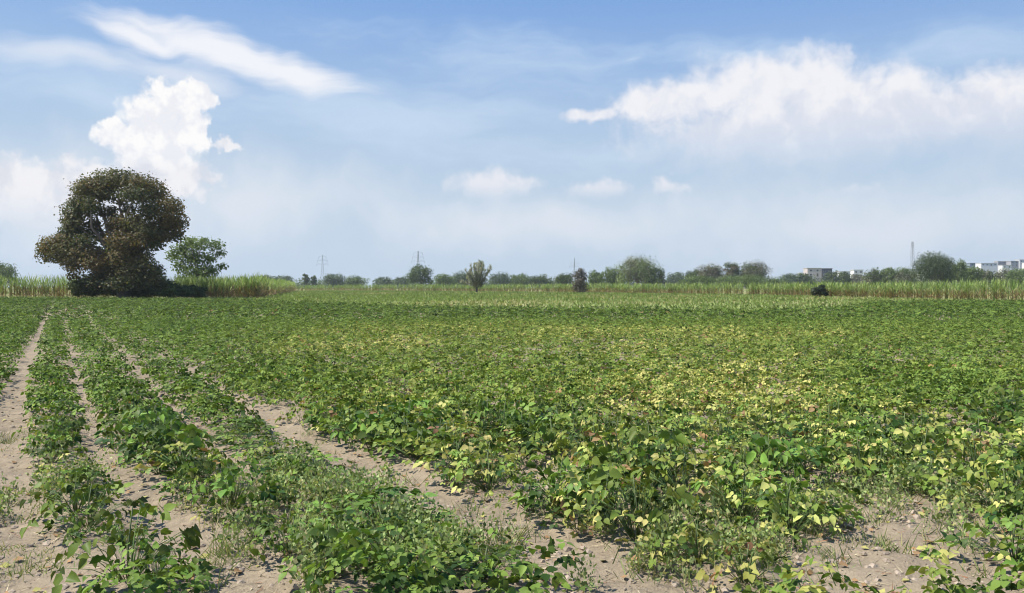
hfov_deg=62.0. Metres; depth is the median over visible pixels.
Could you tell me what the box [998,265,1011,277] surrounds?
house
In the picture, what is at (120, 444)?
bean plant
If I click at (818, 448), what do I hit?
bean plant
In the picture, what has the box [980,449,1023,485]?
bean plant
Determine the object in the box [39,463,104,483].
bean plant
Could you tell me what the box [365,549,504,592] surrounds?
bean plant
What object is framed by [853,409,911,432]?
bean plant
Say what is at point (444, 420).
bean plant
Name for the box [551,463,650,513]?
bean plant
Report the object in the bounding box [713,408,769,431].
bean plant
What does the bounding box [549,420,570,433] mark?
bean plant
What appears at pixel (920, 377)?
bean crop
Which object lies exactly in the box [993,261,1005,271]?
house
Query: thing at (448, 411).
bean plant
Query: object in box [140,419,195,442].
bean plant
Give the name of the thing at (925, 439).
bean plant
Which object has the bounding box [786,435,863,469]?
bean plant
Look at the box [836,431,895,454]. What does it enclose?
bean plant
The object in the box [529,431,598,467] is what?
bean plant
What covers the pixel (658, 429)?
bean plant
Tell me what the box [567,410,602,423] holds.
bean plant
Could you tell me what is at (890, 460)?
bean plant
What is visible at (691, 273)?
tree
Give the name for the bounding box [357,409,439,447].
bean plant
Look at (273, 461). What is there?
bean plant
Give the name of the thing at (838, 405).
bean plant
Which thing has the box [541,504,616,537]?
bean plant
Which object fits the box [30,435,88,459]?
bean plant
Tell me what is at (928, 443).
bean plant
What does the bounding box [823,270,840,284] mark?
tree
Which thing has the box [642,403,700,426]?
bean plant
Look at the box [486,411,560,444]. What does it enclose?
bean plant
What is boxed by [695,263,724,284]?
tree
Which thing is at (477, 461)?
bean plant
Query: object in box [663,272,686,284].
tree
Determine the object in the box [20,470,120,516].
bean plant
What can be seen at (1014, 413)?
bean plant
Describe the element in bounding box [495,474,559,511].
bean plant
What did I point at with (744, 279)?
hedge bush
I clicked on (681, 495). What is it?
bean plant
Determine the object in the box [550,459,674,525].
bean plant
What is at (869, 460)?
bean plant
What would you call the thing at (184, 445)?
bean plant
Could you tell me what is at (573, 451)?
bean plant
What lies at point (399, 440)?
bean plant
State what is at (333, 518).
bean plant
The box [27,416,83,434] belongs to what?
bean plant
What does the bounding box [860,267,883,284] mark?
tree
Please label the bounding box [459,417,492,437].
bean plant
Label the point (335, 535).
bean plant
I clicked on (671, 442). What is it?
bean plant
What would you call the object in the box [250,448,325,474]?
bean plant
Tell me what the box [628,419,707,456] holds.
bean plant
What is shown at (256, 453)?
bean plant
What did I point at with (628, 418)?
bean plant
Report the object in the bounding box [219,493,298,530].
bean plant
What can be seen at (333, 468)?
bean plant
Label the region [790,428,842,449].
bean plant
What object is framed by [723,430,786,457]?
bean plant
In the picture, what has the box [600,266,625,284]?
tree
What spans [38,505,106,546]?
bean plant
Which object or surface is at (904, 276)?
tree
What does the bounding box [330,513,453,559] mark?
bean plant
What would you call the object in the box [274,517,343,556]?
bean plant
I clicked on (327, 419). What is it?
bean plant
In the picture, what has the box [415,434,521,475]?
bean plant
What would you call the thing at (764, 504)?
bean plant
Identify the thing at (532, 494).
bean plant
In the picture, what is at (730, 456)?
bean plant
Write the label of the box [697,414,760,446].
bean plant
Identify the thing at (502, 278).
tree
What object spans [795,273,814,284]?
tree
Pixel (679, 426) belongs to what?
bean plant
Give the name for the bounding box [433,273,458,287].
tree
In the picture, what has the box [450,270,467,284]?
tree
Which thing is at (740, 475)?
bean plant
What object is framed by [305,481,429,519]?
bean plant
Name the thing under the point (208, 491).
bean plant
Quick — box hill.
[866,270,1020,287]
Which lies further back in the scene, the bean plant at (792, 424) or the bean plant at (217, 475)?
the bean plant at (792, 424)
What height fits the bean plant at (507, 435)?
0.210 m
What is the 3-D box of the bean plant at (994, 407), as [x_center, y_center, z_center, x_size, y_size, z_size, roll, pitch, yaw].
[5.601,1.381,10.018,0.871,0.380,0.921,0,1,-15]
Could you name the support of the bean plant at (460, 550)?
on the ground at (250, 576)
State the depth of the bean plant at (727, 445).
7.40 m
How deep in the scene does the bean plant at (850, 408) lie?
9.60 m
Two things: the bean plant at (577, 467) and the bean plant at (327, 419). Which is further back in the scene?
the bean plant at (327, 419)
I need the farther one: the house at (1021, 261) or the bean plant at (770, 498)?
the house at (1021, 261)
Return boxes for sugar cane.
[0,271,295,297]
[296,278,1023,299]
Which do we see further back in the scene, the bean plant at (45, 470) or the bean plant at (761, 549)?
the bean plant at (45, 470)
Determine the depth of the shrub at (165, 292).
110.78 m
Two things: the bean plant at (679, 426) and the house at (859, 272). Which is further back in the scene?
the house at (859, 272)
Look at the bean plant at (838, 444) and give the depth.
7.46 m
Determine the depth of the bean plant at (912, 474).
6.70 m
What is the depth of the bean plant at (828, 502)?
5.83 m
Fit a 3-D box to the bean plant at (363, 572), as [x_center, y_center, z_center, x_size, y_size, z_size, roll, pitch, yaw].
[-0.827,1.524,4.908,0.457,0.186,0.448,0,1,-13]
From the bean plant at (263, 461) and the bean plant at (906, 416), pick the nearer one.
the bean plant at (263, 461)
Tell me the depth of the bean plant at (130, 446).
7.88 m
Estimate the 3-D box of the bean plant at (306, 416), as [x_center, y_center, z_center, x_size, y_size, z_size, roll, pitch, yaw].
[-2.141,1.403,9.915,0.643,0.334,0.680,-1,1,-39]
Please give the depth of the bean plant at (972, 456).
7.37 m
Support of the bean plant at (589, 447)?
on the ground at (250, 576)
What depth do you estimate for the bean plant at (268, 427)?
9.56 m
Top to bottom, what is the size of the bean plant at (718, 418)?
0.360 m
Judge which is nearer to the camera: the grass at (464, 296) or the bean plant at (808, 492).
the bean plant at (808, 492)
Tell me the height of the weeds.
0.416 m
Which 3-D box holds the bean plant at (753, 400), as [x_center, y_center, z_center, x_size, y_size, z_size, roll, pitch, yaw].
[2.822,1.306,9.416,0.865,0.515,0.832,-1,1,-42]
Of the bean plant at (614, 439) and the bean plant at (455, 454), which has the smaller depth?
the bean plant at (455, 454)
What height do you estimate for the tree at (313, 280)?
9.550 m
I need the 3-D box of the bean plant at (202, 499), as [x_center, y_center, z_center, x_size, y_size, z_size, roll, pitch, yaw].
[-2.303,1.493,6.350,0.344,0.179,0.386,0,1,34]
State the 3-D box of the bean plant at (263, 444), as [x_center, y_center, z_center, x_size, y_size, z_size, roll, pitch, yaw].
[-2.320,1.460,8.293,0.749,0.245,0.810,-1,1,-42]
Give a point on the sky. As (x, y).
(528, 137)
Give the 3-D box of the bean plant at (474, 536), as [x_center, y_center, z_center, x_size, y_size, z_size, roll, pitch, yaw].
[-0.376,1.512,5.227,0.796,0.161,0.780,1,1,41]
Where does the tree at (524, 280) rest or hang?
on the ground at (250, 576)
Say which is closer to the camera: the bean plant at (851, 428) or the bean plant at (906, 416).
the bean plant at (851, 428)
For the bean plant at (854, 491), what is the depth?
6.42 m
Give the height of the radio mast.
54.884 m
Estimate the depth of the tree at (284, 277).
608.80 m
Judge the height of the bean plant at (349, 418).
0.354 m
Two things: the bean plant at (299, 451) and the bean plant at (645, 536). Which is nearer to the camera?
the bean plant at (645, 536)
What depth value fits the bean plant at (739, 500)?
5.88 m
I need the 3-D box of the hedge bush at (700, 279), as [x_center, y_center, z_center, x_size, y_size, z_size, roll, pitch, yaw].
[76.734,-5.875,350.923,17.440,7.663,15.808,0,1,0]
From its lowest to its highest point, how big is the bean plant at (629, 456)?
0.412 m
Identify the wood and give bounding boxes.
[268,276,362,288]
[372,275,557,288]
[547,270,1023,288]
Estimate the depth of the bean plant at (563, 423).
9.22 m
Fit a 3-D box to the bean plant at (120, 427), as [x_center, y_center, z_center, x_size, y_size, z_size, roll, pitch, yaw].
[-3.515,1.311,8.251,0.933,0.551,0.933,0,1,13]
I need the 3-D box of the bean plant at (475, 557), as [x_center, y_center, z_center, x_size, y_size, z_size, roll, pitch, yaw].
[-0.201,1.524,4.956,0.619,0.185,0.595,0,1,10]
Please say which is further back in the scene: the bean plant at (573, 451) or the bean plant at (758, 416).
the bean plant at (758, 416)
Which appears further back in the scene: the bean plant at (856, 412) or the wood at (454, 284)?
the wood at (454, 284)
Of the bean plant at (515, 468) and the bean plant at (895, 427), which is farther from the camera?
the bean plant at (895, 427)
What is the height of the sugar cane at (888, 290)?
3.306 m
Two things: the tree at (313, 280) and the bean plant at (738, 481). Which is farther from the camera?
the tree at (313, 280)
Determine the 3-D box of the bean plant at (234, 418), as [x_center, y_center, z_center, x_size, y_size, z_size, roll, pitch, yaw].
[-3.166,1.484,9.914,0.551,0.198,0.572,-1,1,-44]
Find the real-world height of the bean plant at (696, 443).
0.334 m
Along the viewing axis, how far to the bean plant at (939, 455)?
7.59 m
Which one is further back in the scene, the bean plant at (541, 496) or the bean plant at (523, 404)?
the bean plant at (523, 404)
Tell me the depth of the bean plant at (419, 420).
8.76 m
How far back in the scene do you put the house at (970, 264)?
979.67 m
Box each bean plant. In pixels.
[11,405,89,439]
[18,428,78,448]
[19,412,71,428]
[19,436,86,463]
[19,480,148,538]
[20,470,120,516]
[26,417,86,449]
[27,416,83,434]
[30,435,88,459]
[32,452,101,482]
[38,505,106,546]
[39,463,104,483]
[40,409,74,428]
[42,464,123,502]
[46,423,83,434]
[51,502,202,592]
[91,411,170,437]
[94,404,203,462]
[96,391,164,424]
[96,407,169,434]
[96,523,148,542]
[102,411,156,443]
[102,539,211,592]
[107,436,147,452]
[116,429,176,462]
[118,442,194,474]
[125,401,182,432]
[126,412,215,469]
[127,441,234,484]
[131,401,182,428]
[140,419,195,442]
[150,473,206,493]
[157,446,222,466]
[159,448,240,481]
[159,475,215,505]
[176,487,227,509]
[181,455,228,474]
[183,453,253,485]
[185,451,286,509]
[190,500,245,525]
[202,416,277,437]
[206,414,269,429]
[208,426,281,445]
[210,430,247,442]
[210,505,291,548]
[217,416,265,430]
[219,438,274,452]
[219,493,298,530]
[234,418,273,432]
[237,440,324,462]
[240,433,316,461]
[240,448,275,461]
[245,509,321,562]
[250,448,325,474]
[256,432,286,441]
[257,452,329,481]
[263,444,324,459]
[267,450,362,485]
[271,509,388,592]
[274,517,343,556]
[288,484,351,507]
[301,403,344,427]
[303,404,364,432]
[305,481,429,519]
[306,501,373,527]
[309,486,456,533]
[310,413,350,436]
[313,462,351,478]
[318,401,379,441]
[324,407,403,438]
[324,498,445,541]
[327,405,408,443]
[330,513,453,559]
[334,545,406,581]
[344,429,394,454]
[349,403,426,438]
[351,562,445,592]
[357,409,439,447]
[360,409,434,426]
[360,415,437,452]
[363,400,439,426]
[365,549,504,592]
[369,428,450,469]
[369,508,451,535]
[370,414,450,455]
[376,397,444,437]
[379,422,468,457]
[393,412,460,444]
[402,523,515,569]
[405,419,499,461]
[405,420,478,444]
[409,539,549,592]
[411,425,507,462]
[412,436,503,482]
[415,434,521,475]
[425,461,484,492]
[429,418,462,435]
[433,538,531,582]
[436,397,482,426]
[436,421,502,451]
[439,438,537,480]
[444,408,500,431]
[447,449,536,497]
[451,392,516,430]
[457,404,533,435]
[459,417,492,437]
[468,398,546,437]
[471,428,527,445]
[478,409,567,449]
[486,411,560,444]
[495,425,553,456]
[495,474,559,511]
[503,421,562,448]
[503,458,535,480]
[508,419,588,456]
[508,474,606,523]
[510,412,596,454]
[510,453,607,509]
[515,447,547,466]
[525,401,592,424]
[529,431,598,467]
[536,396,611,427]
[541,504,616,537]
[546,420,638,468]
[546,469,622,506]
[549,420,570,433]
[550,421,631,465]
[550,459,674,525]
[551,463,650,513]
[554,460,595,478]
[557,417,591,433]
[561,436,591,454]
[566,407,621,430]
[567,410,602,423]
[567,464,704,540]
[570,424,666,477]
[573,438,660,480]
[577,412,639,430]
[582,411,644,444]
[588,419,632,447]
[590,416,617,432]
[596,421,704,487]
[602,443,668,493]
[608,417,692,455]
[614,514,713,567]
[617,444,724,492]
[619,424,698,455]
[621,398,700,428]
[621,452,742,515]
[622,414,663,427]
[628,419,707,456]
[637,477,676,499]
[640,435,723,467]
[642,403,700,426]
[642,517,753,569]
[650,407,728,439]
[651,413,709,433]
[652,410,713,430]
[658,454,697,481]
[670,432,735,464]
[684,414,756,446]
[685,439,779,474]
[685,450,768,477]
[687,473,803,521]
[688,512,749,537]
[689,466,809,528]
[695,467,777,504]
[695,537,800,592]
[696,441,767,467]
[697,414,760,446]
[698,401,759,427]
[702,438,795,477]
[707,425,734,440]
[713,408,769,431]
[713,427,762,453]
[716,427,833,481]
[721,430,742,448]
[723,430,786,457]
[726,471,864,526]
[726,512,807,553]
[731,393,813,433]
[735,493,840,545]
[740,421,785,438]
[746,432,820,465]
[748,410,770,426]
[754,488,797,508]
[759,491,838,536]
[760,411,805,430]
[765,459,814,487]
[768,412,831,440]
[770,420,822,443]
[772,437,844,472]
[773,440,811,454]
[780,407,845,437]
[781,492,846,528]
[782,400,882,445]
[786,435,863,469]
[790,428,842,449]
[793,485,860,517]
[801,393,872,427]
[801,403,864,429]
[804,472,874,507]
[805,419,878,445]
[805,428,906,473]
[806,431,909,482]
[808,474,852,490]
[813,419,885,452]
[815,430,879,466]
[822,399,907,430]
[826,476,886,494]
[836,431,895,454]
[843,441,926,489]
[851,418,907,437]
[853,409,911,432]
[856,402,961,457]
[863,451,923,475]
[864,424,926,450]
[871,432,936,458]
[872,412,923,424]
[876,422,976,467]
[876,470,927,494]
[877,451,981,498]
[881,405,964,443]
[909,419,982,448]
[914,459,1023,516]
[925,427,1023,475]
[927,434,1006,469]
[932,421,1012,449]
[933,507,1023,564]
[935,413,1023,453]
[940,462,1023,516]
[941,443,1022,483]
[947,397,1022,426]
[962,446,1023,492]
[964,384,1023,430]
[966,471,1023,510]
[968,443,1012,458]
[980,432,1023,455]
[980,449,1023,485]
[985,415,1019,430]
[988,416,1023,443]
[993,443,1021,462]
[997,399,1023,429]
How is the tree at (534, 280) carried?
on the ground at (250, 576)
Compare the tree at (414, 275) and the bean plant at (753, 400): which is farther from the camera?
the tree at (414, 275)
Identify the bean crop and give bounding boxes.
[0,295,1023,592]
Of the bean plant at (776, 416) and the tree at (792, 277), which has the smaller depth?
the bean plant at (776, 416)
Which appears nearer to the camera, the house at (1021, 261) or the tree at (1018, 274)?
the tree at (1018, 274)
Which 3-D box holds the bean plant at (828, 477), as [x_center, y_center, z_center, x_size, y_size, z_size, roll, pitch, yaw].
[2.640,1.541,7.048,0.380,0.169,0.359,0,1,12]
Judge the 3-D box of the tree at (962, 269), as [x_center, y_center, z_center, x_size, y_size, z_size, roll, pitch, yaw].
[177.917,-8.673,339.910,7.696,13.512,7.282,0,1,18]
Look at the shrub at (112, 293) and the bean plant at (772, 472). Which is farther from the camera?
the shrub at (112, 293)
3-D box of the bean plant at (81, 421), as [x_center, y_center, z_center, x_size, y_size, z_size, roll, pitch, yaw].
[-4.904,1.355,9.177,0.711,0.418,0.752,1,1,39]
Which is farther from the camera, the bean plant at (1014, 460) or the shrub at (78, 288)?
the shrub at (78, 288)
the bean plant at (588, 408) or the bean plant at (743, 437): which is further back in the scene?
the bean plant at (588, 408)
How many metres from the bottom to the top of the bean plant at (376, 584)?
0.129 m
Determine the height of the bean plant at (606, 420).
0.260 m
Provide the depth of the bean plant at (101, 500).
5.87 m
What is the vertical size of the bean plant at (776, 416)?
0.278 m
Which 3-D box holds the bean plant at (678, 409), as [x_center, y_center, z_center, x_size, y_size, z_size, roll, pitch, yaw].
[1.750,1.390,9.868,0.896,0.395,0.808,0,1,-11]
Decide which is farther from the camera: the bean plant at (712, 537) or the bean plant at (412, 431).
the bean plant at (412, 431)
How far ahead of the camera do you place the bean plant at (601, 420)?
9.25 m
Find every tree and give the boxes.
[0,260,20,285]
[34,167,190,297]
[164,235,228,283]
[272,275,293,281]
[302,273,309,284]
[310,275,317,285]
[320,272,346,285]
[345,275,370,285]
[372,276,393,286]
[391,276,410,286]
[405,264,433,287]
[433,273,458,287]
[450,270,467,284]
[460,260,492,291]
[488,271,512,286]
[508,273,530,288]
[527,274,554,286]
[555,273,574,286]
[587,270,605,286]
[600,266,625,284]
[614,253,664,284]
[645,267,666,285]
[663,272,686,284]
[685,268,700,281]
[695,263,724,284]
[723,261,740,288]
[737,259,772,282]
[778,273,803,287]
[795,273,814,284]
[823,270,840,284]
[836,271,851,283]
[850,273,863,285]
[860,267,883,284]
[877,267,897,285]
[893,266,916,285]
[904,250,959,285]
[951,258,967,289]
[965,265,984,284]
[977,268,997,287]
[994,267,1011,286]
[1003,267,1023,287]
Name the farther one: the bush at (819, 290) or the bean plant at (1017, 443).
the bush at (819, 290)
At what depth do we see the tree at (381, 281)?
587.78 m
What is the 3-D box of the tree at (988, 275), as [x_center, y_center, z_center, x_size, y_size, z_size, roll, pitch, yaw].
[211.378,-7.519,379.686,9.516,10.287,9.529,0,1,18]
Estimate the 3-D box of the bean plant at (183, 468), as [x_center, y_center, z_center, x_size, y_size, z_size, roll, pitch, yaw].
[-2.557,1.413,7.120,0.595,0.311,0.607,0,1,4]
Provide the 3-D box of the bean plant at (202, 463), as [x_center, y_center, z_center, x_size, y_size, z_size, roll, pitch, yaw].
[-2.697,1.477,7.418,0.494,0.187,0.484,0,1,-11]
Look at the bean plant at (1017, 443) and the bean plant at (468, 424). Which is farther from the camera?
the bean plant at (468, 424)
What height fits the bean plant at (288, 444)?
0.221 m
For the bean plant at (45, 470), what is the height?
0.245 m
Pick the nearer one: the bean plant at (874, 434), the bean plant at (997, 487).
the bean plant at (997, 487)
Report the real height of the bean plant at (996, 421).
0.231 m
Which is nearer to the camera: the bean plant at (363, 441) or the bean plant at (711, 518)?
the bean plant at (711, 518)
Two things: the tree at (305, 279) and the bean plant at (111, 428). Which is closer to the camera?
the bean plant at (111, 428)
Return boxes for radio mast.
[910,241,914,271]
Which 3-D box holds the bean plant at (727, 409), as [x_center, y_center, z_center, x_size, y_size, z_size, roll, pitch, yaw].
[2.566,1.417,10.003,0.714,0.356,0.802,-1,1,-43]
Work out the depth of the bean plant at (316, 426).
9.37 m
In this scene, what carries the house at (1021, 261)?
on the hill
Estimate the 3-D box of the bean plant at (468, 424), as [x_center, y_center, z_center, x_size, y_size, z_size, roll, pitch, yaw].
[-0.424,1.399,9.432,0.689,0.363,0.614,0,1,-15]
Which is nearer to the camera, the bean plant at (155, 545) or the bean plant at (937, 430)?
the bean plant at (155, 545)
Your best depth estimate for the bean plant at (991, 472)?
6.14 m
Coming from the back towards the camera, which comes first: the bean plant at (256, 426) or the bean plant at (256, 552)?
the bean plant at (256, 426)
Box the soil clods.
[0,388,1021,592]
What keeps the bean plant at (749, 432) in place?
on the ground at (250, 576)
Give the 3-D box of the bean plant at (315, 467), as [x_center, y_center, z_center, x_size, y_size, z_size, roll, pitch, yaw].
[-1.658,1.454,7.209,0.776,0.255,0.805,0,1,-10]
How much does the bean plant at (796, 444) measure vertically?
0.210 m
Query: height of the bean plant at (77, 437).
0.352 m
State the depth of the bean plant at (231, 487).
6.20 m
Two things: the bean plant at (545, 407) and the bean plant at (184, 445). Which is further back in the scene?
the bean plant at (545, 407)
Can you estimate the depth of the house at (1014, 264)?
989.66 m
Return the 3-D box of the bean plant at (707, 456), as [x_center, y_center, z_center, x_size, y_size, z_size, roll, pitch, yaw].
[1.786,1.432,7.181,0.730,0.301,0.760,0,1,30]
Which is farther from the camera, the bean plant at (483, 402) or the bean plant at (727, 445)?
the bean plant at (483, 402)
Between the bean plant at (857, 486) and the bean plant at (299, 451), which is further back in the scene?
the bean plant at (299, 451)
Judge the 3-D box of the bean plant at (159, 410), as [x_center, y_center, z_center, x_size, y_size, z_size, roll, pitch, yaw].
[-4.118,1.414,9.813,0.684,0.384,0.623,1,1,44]
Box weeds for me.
[0,335,1023,592]
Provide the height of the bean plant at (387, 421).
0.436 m
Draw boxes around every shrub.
[66,277,99,296]
[100,288,152,297]
[133,280,179,297]
[173,285,207,297]
[571,268,588,292]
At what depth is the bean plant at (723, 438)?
8.47 m
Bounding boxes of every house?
[803,268,820,288]
[821,268,832,282]
[850,270,862,285]
[966,263,974,273]
[975,263,996,273]
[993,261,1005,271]
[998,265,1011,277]
[1006,261,1018,270]
[1015,259,1023,269]
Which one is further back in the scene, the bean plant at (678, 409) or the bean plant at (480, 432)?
the bean plant at (678, 409)
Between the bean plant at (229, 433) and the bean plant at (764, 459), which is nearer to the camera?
the bean plant at (764, 459)
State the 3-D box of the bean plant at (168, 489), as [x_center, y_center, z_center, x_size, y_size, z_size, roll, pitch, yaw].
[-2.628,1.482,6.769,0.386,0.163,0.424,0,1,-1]
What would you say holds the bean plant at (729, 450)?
on the ground at (250, 576)
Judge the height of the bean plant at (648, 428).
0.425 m
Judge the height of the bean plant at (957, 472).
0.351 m
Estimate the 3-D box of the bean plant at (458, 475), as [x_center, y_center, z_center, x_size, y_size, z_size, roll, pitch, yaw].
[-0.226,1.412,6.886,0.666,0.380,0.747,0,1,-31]
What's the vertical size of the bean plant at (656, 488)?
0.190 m
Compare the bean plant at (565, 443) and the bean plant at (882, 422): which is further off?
the bean plant at (882, 422)
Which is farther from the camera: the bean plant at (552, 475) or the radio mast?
the radio mast
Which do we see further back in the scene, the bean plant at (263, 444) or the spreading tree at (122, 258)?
the spreading tree at (122, 258)
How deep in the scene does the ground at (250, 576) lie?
6.12 m
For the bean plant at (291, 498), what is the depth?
6.40 m
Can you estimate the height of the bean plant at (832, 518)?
0.406 m
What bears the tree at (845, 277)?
on the ground at (250, 576)
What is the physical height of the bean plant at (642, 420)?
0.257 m
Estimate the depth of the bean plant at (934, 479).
6.34 m
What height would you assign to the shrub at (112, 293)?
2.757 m
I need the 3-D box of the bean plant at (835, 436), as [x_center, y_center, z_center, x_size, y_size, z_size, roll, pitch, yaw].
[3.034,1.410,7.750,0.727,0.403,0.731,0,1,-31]
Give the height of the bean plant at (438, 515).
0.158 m
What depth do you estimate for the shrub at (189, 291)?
114.06 m
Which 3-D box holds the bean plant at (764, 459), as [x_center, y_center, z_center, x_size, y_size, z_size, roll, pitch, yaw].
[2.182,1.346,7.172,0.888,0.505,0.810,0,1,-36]
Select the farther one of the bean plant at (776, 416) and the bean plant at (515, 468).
the bean plant at (776, 416)
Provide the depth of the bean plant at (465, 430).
8.66 m
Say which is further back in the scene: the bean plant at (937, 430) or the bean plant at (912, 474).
the bean plant at (937, 430)
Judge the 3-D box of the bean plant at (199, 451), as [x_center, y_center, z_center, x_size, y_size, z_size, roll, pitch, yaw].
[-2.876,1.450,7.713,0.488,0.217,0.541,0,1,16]
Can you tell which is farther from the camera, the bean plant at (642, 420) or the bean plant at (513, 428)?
the bean plant at (642, 420)
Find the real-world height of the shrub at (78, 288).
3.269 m
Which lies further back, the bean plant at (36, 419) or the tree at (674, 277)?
the tree at (674, 277)
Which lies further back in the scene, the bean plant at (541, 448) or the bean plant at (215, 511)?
the bean plant at (541, 448)
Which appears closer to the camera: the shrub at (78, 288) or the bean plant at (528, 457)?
the bean plant at (528, 457)
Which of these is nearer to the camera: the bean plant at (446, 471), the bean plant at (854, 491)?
the bean plant at (854, 491)
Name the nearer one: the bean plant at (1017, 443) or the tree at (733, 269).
the bean plant at (1017, 443)
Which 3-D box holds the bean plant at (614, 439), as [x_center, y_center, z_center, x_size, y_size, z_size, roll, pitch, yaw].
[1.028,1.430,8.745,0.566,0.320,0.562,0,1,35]
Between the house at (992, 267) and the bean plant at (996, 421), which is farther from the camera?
the house at (992, 267)
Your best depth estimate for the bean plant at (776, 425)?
9.17 m
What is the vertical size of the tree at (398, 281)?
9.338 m
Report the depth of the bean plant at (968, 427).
8.46 m
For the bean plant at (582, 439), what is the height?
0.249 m
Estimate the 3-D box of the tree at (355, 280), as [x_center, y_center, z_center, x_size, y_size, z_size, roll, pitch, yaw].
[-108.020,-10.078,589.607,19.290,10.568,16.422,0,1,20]
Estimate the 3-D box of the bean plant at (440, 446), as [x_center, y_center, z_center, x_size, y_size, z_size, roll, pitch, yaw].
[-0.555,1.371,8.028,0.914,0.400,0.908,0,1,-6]
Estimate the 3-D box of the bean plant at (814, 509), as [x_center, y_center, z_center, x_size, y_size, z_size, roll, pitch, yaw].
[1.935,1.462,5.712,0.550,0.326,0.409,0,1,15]
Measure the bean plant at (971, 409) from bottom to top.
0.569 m
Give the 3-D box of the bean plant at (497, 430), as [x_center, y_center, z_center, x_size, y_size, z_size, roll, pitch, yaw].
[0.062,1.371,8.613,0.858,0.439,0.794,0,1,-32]
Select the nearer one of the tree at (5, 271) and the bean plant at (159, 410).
the bean plant at (159, 410)
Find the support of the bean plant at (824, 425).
on the ground at (250, 576)
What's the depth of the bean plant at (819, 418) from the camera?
9.10 m
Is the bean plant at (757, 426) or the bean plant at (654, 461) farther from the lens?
the bean plant at (757, 426)
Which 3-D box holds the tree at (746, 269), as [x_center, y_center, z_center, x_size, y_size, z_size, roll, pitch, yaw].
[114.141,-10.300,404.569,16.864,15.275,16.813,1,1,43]
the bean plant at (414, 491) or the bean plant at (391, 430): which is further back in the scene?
the bean plant at (391, 430)
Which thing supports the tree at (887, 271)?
on the ground at (250, 576)
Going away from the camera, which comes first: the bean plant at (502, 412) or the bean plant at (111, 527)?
the bean plant at (111, 527)
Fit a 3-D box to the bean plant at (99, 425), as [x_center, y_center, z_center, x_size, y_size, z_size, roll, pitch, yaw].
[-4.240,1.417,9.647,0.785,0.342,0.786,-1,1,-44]
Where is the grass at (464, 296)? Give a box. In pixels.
[0,290,1016,310]
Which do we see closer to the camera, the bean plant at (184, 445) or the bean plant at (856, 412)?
the bean plant at (184, 445)
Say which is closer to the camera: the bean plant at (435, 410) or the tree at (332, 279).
the bean plant at (435, 410)
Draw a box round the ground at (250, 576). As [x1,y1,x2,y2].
[0,288,1023,592]
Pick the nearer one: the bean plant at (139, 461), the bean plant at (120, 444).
the bean plant at (139, 461)
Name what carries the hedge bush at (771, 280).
on the ground at (250, 576)
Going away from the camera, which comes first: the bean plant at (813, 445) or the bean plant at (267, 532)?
the bean plant at (267, 532)
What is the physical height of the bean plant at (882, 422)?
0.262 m
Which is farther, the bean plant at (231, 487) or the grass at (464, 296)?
the grass at (464, 296)
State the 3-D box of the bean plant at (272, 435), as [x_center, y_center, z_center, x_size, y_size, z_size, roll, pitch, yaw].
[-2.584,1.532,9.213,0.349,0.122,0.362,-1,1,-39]
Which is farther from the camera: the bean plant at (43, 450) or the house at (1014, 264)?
the house at (1014, 264)
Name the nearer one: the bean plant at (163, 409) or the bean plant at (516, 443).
the bean plant at (516, 443)
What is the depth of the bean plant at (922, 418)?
8.86 m
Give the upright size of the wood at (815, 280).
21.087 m
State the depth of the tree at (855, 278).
558.13 m
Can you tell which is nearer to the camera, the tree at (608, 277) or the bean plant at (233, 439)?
the bean plant at (233, 439)
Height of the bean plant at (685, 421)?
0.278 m
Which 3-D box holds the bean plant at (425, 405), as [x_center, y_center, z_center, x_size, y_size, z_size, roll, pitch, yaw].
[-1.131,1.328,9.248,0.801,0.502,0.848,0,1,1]
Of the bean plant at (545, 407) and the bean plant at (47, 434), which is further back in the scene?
the bean plant at (545, 407)
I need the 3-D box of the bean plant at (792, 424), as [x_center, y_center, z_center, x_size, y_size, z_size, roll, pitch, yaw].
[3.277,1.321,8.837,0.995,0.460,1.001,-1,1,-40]
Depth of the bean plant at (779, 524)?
5.33 m
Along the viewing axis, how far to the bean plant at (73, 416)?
9.77 m
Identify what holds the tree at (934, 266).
on the ground at (250, 576)
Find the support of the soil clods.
on the ground at (250, 576)
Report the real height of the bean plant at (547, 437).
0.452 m
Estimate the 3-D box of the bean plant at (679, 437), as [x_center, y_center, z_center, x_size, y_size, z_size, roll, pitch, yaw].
[1.128,1.315,7.082,0.902,0.560,0.903,0,1,2]
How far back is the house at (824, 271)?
654.81 m
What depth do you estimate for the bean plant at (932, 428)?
8.62 m
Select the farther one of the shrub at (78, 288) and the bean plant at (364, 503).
the shrub at (78, 288)
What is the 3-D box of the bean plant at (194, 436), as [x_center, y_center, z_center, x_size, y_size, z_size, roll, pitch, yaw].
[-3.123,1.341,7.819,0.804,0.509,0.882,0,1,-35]
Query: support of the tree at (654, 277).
on the ground at (250, 576)
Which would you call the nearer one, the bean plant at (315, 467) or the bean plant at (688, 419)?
the bean plant at (315, 467)
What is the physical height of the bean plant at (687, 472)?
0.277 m
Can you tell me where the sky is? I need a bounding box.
[0,0,1023,287]
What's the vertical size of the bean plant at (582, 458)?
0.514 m
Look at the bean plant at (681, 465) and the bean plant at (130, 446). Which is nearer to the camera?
the bean plant at (681, 465)
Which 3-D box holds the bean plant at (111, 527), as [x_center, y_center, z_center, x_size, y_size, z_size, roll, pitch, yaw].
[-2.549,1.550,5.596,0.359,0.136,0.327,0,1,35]
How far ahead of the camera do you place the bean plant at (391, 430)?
8.51 m
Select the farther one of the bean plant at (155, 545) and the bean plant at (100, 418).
the bean plant at (100, 418)
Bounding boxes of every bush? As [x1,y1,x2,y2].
[678,275,718,289]
[712,273,769,288]
[762,277,790,288]
[810,284,828,296]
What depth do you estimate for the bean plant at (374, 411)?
9.26 m

